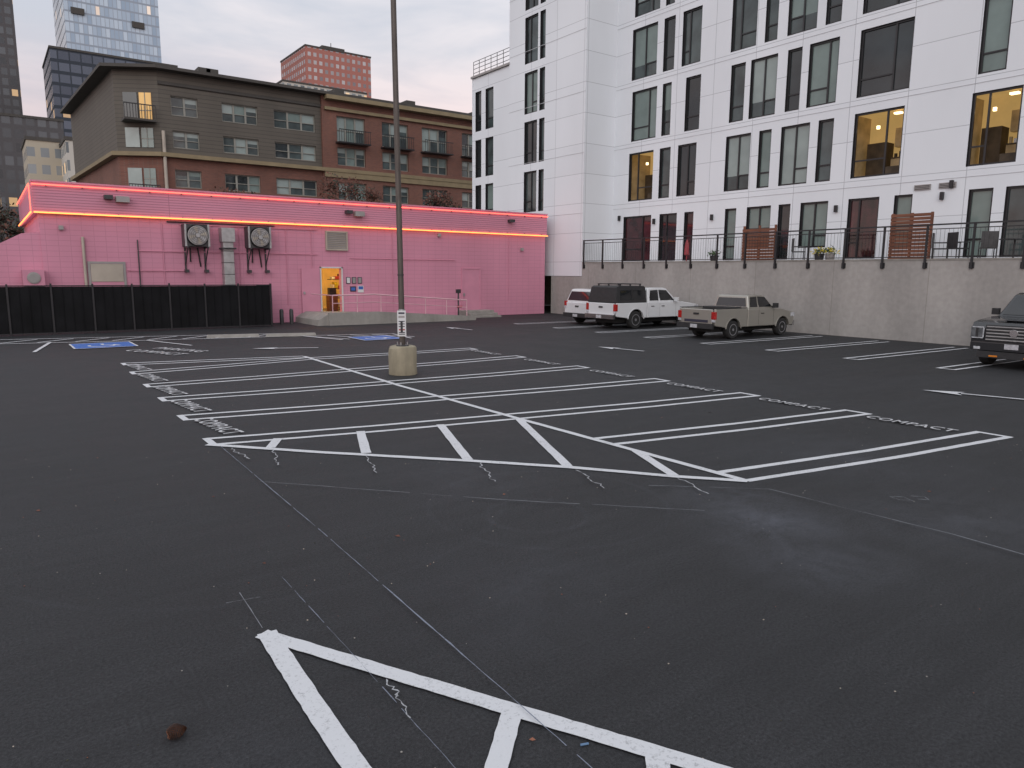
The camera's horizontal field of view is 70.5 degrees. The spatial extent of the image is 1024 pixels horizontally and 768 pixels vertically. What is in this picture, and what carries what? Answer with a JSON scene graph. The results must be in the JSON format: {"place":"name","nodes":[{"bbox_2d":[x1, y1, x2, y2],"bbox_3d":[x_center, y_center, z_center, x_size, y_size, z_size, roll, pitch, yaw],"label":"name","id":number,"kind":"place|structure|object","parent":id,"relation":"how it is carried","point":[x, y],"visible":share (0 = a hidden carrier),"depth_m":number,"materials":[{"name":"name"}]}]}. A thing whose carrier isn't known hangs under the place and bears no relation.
{"place":"outdoors","nodes":[
{"label":"outdoors","id":0,"kind":"place"},
{"bbox_2d":[0,0,22,242],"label":"dark apartment tower","id":1,"kind":"structure","parent":0,"point":[10,97],"depth_m":237.33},
{"bbox_2d":[0,112,63,240],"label":"grey apartment block","id":2,"kind":"structure","parent":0,"point":[15,129],"depth_m":173.26,"materials":[{"name":"grey concrete"}]},
{"bbox_2d":[52,0,161,62],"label":"glass office tower","id":3,"kind":"structure","parent":0,"point":[127,28],"depth_m":253.56,"materials":[{"name":"blue glass"}]},
{"bbox_2d":[42,45,177,136],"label":"navy apartment tower","id":4,"kind":"structure","parent":0,"point":[67,72],"depth_m":216.82,"materials":[{"name":"blue glass"}]},
{"bbox_2d":[12,0,509,116],"label":"sky","id":5,"kind":"structure","parent":0,"point":[439,42],"materials":[{"name":"grey"}]},
{"bbox_2d":[60,62,471,208],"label":"brown brick apartment building","id":6,"kind":"structure","parent":0,"point":[164,126],"depth_m":58.91,"materials":[{"name":"brown brick"}]},
{"bbox_2d":[121,92,471,207],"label":"windows and balconies","id":7,"kind":"structure","parent":6,"relation":"in","point":[350,131],"depth_m":59.76,"materials":[{"name":"clear glass"}]},
{"bbox_2d":[277,79,366,96],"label":"white office block","id":8,"kind":"structure","parent":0,"point":[317,87],"depth_m":279.09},
{"bbox_2d":[280,43,370,97],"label":"red brick tower","id":9,"kind":"structure","parent":0,"point":[323,65],"depth_m":301.31,"materials":[{"name":"red brick"}]},
{"bbox_2d":[0,313,1023,767],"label":"parking lot asphalt","id":10,"kind":"structure","parent":0,"point":[764,645],"depth_m":6.32,"materials":[{"name":"black asphalt"}]},
{"bbox_2d":[0,283,272,335],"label":"black screen fence","id":11,"kind":"object","parent":10,"relation":"on","point":[26,309],"visible":1,"depth_m":28.04,"materials":[{"name":"black fabric"}]},
{"bbox_2d":[166,723,186,738],"bbox_3d":[-1.740,1.804,3.763,0.095,0.080,0.093,-6,11,-35],"label":"pine cone","id":12,"kind":"object","parent":10,"relation":"on","point":[182,727],"visible":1,"depth_m":3.77,"materials":[{"name":"brown plant"}]},
{"bbox_2d":[206,334,259,337],"bbox_3d":[-10.010,-1.727,26.006,1.794,0.120,0.155,-3,9,-22],"label":"wheel stop","id":13,"kind":"object","parent":10,"relation":"on","point":[231,335],"visible":0.95,"depth_m":25.93,"materials":[{"name":"concrete"}]},
{"bbox_2d":[0,179,547,322],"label":"pink building","id":14,"kind":"structure","parent":10,"relation":"on","point":[48,246],"depth_m":33.51,"materials":[{"name":"pink paint"}]},
{"bbox_2d":[181,224,209,272],"bbox_3d":[-13.400,-5.752,30.771,1.000,2.010,0.770,-6,11,-35],"label":"wall mounted fan unit","id":15,"kind":"object","parent":14,"relation":"attached to","point":[195,235],"depth_m":30.50,"materials":[{"name":"metal"}]},
{"bbox_2d":[218,228,236,284],"bbox_3d":[-12.414,-5.148,31.723,0.600,3.300,0.545,-6,11,-35],"label":"metal vent duct","id":16,"kind":"object","parent":14,"relation":"attached to","point":[227,238],"visible":0.67,"depth_m":31.54,"materials":[{"name":"silver metal"}]},
{"bbox_2d":[244,226,271,272],"bbox_3d":[-11.292,-5.970,32.278,1.000,2.010,0.770,-6,11,-35],"label":"wall mounted fan unit","id":17,"kind":"object","parent":14,"relation":"attached to","point":[257,237],"depth_m":31.99,"materials":[{"name":"metal"}]},
{"bbox_2d":[22,195,523,309],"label":"wall fittings","id":18,"kind":"object","parent":14,"relation":"attached to","point":[105,273],"depth_m":32.16,"materials":[{"name":"grey paint"}]},
{"bbox_2d":[16,183,547,236],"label":"neon tubes","id":19,"kind":"object","parent":14,"relation":"attached to","point":[29,213],"visible":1,"depth_m":32.03},
{"bbox_2d":[45,185,541,234],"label":"neon brackets","id":20,"kind":"object","parent":14,"relation":"attached to","point":[319,203],"visible":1,"depth_m":34.58,"materials":[{"name":"metal"}]},
{"bbox_2d":[301,267,343,312],"bbox_3d":[-9.036,-4.488,34.582,2.062,2.190,0.113,-7,11,-38],"label":"open door","id":21,"kind":"structure","parent":14,"relation":"attached to","point":[311,280],"depth_m":34.24,"materials":[{"name":"pink paint"}]},
{"bbox_2d":[321,268,339,310],"bbox_3d":[-9.548,-5.071,36.957,3.800,2.610,3.950,-6,11,-35],"label":"stock room","id":22,"kind":"object","parent":14,"relation":"in","point":[330,281],"visible":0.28,"depth_m":38.85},
{"bbox_2d":[279,309,283,323],"bbox_3d":[-10.386,-3.039,32.642,0.180,0.680,0.175,-6,11,-35],"label":"bollard","id":23,"kind":"object","parent":10,"relation":"on","point":[281,312],"visible":1,"depth_m":32.58,"materials":[{"name":"metal"}]},
{"bbox_2d":[289,309,293,323],"bbox_3d":[-10.021,-3.077,32.902,0.180,0.680,0.175,-6,11,-35],"label":"bollard","id":24,"kind":"object","parent":10,"relation":"on","point":[291,316],"visible":1,"depth_m":32.84,"materials":[{"name":"metal"}]},
{"bbox_2d":[266,333,316,336],"bbox_3d":[-8.118,-1.809,26.627,1.794,0.120,0.155,-3,9,-22],"label":"wheel stop","id":25,"kind":"object","parent":10,"relation":"on","point":[288,334],"visible":1,"depth_m":26.54,"materials":[{"name":"concrete"}]},
{"bbox_2d":[295,293,475,325],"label":"concrete access ramp","id":26,"kind":"structure","parent":10,"relation":"on","point":[326,318],"depth_m":33.27,"materials":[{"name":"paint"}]},
{"bbox_2d":[388,0,416,375],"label":"parking lot lamp pole","id":27,"kind":"object","parent":10,"relation":"on","point":[402,357],"visible":1,"depth_m":16.62,"materials":[{"name":"metal"}]},
{"bbox_2d":[456,289,461,314],"bbox_3d":[-2.763,-4.161,37.606,0.400,1.509,0.210,-6,11,-35],"label":"standpipe post","id":28,"kind":"object","parent":10,"relation":"on","point":[458,291],"visible":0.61,"depth_m":37.55,"materials":[{"name":"metal"}]},
{"bbox_2d":[459,309,500,317],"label":"concrete steps","id":29,"kind":"structure","parent":10,"relation":"on","point":[484,313],"depth_m":38.90,"materials":[{"name":"grey concrete"}]},
{"bbox_2d":[13,365,991,760],"bbox_3d":[-1.716,0.557,11.967,16.969,0.015,18.013,-6,11,-35],"label":"gravel debris","id":30,"kind":"object","parent":10,"relation":"on","point":[399,535],"visible":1,"depth_m":6.62,"materials":[{"name":"grey gravel"}]},
{"bbox_2d":[1,320,1023,767],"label":"parking lot markings","id":31,"kind":"object","parent":10,"relation":"on","point":[339,742],"visible":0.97,"depth_m":8.67,"materials":[{"name":"white paint"}]},
{"bbox_2d":[563,289,646,324],"bbox_3d":[4.852,-3.795,35.107,4.740,1.638,2.220,-6,11,-35],"label":"white suv","id":32,"kind":"object","parent":10,"relation":"on","point":[576,301],"visible":0.16,"depth_m":33.89,"materials":[{"name":"paint"}]},
{"bbox_2d":[585,283,697,328],"bbox_3d":[5.972,-3.601,32.922,5.490,1.938,2.280,-6,11,-35],"label":"white pickup truck","id":33,"kind":"object","parent":10,"relation":"on","point":[633,307],"visible":0.84,"depth_m":31.62,"materials":[{"name":"paint"}]},
{"bbox_2d":[677,294,793,338],"bbox_3d":[8.805,-2.694,28.269,5.140,1.608,2.120,-6,11,-35],"label":"silver pickup truck","id":34,"kind":"object","parent":10,"relation":"on","point":[729,316],"visible":1,"depth_m":27.45,"materials":[{"name":"beige paint"}]},
{"bbox_2d":[970,293,1023,363],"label":"dark pickup truck","id":35,"kind":"object","parent":10,"relation":"on","point":[1000,336],"visible":1,"depth_m":19.00,"materials":[{"name":"grey paint"}]},
{"bbox_2d":[544,305,550,312],"bbox_3d":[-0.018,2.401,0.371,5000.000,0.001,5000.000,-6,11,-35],"label":"ground","id":36,"kind":"structure","parent":0,"point":[547,308],"depth_m":48.52,"materials":[{"name":"black asphalt"}]},
{"bbox_2d":[0,202,23,240],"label":"street tree","id":37,"kind":"object","parent":36,"relation":"on","point":[10,228],"visible":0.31,"depth_m":41.41,"materials":[{"name":"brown plant"}]},
{"bbox_2d":[21,136,62,188],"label":"beige apartment block","id":38,"kind":"structure","parent":36,"relation":"on","point":[42,158],"depth_m":131.44,"materials":[{"name":"beige concrete"}]},
{"bbox_2d":[59,136,75,181],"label":"tan apartment block","id":39,"kind":"structure","parent":36,"relation":"on","point":[67,155],"depth_m":125.59,"materials":[{"name":"beige concrete"}]},
{"bbox_2d":[198,186,254,193],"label":"street tree","id":40,"kind":"object","parent":36,"relation":"on","point":[226,189],"visible":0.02,"depth_m":44.21,"materials":[{"name":"brown plant"}]},
{"bbox_2d":[317,172,382,202],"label":"street tree","id":41,"kind":"object","parent":36,"relation":"on","point":[373,198],"visible":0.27,"depth_m":48.58,"materials":[{"name":"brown plant"}]},
{"bbox_2d":[421,188,461,207],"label":"street tree","id":42,"kind":"object","parent":36,"relation":"on","point":[435,200],"visible":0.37,"depth_m":52.45,"materials":[{"name":"brown plant"}]},
{"bbox_2d":[472,0,1023,304],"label":"cladding","id":43,"kind":"structure","parent":36,"relation":"on","point":[593,123],"depth_m":35.29,"materials":[{"name":"white paint"}]},
{"bbox_2d":[471,0,1023,223],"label":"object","id":44,"kind":"structure","parent":43,"relation":"on","point":[951,184],"depth_m":32.53,"materials":[{"name":"grey paint"}]},
{"bbox_2d":[477,0,1023,260],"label":"windows","id":45,"kind":"structure","parent":43,"relation":"attached to","point":[886,59],"depth_m":31.82,"materials":[{"name":"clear glass"}]},
{"bbox_2d":[551,258,1023,345],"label":"concrete retaining wall","id":46,"kind":"structure","parent":36,"relation":"on","point":[949,301],"depth_m":27.96,"materials":[{"name":"grey concrete"}]},
{"bbox_2d":[684,240,688,260],"bbox_3d":[8.516,-6.483,35.296,0.320,1.150,0.312,-6,11,-35],"label":"patio umbrella closed","id":47,"kind":"object","parent":46,"relation":"on","point":[686,246],"visible":0.69,"depth_m":35.20,"materials":[{"name":"red fabric"}]},
{"bbox_2d":[707,250,720,260],"bbox_3d":[9.461,-5.980,33.796,0.694,0.627,0.674,1,9,6],"label":"flower planter","id":48,"kind":"object","parent":46,"relation":"on","point":[713,253],"visible":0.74,"depth_m":33.72,"materials":[{"name":"metal"}]},
{"bbox_2d":[741,224,776,259],"bbox_3d":[10.867,-6.166,31.882,0.100,1.600,1.700,-6,11,-35],"label":"wood privacy screen","id":49,"kind":"object","parent":46,"relation":"on","point":[769,242],"visible":0.69,"depth_m":31.79,"materials":[{"name":"brown wood"}]},
{"bbox_2d":[791,238,805,259],"bbox_3d":[12.226,-5.700,30.899,0.520,1.000,0.510,3,9,14],"label":"patio chair","id":50,"kind":"object","parent":46,"relation":"on","point":[793,246],"visible":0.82,"depth_m":30.71,"materials":[{"name":"metal"}]},
{"bbox_2d":[583,220,1023,268],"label":"terrace railing","id":51,"kind":"object","parent":46,"relation":"on","point":[882,257],"visible":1,"depth_m":29.14,"materials":[{"name":"black metal"}]},
{"bbox_2d":[811,247,824,259],"bbox_3d":[12.530,-5.296,29.515,0.607,0.628,0.684,7,11,35],"label":"flower planter","id":52,"kind":"object","parent":46,"relation":"on","point":[818,255],"visible":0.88,"depth_m":29.46,"materials":[{"name":"metal"}]},
{"bbox_2d":[824,245,839,259],"bbox_3d":[12.825,-5.263,29.130,0.646,0.686,0.655,-3,9,-19],"label":"flower planter","id":53,"kind":"object","parent":46,"relation":"on","point":[831,256],"visible":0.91,"depth_m":29.02,"materials":[{"name":"grey ceramic"}]},
{"bbox_2d":[887,212,933,258],"bbox_3d":[14.672,-5.407,26.667,0.100,1.750,1.500,-6,11,-35],"label":"wood privacy screen","id":54,"kind":"object","parent":46,"relation":"on","point":[911,217],"visible":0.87,"depth_m":26.62,"materials":[{"name":"brown wood"}]},
{"bbox_2d":[931,233,948,257],"bbox_3d":[15.461,-4.941,26.143,0.520,1.000,0.510,6,11,34],"label":"patio chair","id":55,"kind":"object","parent":46,"relation":"on","point":[933,243],"visible":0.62,"depth_m":26.06,"materials":[{"name":"metal"}]},
{"bbox_2d":[946,232,970,257],"bbox_3d":[15.810,-4.863,25.656,0.520,1.000,0.510,0,9,-6],"label":"patio chair","id":56,"kind":"object","parent":46,"relation":"on","point":[951,236],"visible":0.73,"depth_m":25.52,"materials":[{"name":"metal"}]},
{"bbox_2d":[977,231,999,257],"bbox_3d":[16.424,-4.755,24.985,0.510,1.000,0.520,4,10,24],"label":"patio chair","id":57,"kind":"object","parent":46,"relation":"on","point":[989,239],"visible":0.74,"depth_m":24.74,"materials":[{"name":"metal"}]},
{"bbox_2d":[999,238,1023,257],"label":"patio table","id":58,"kind":"object","parent":46,"relation":"on","point":[1014,244],"visible":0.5,"depth_m":24.31,"materials":[{"name":"metal"}]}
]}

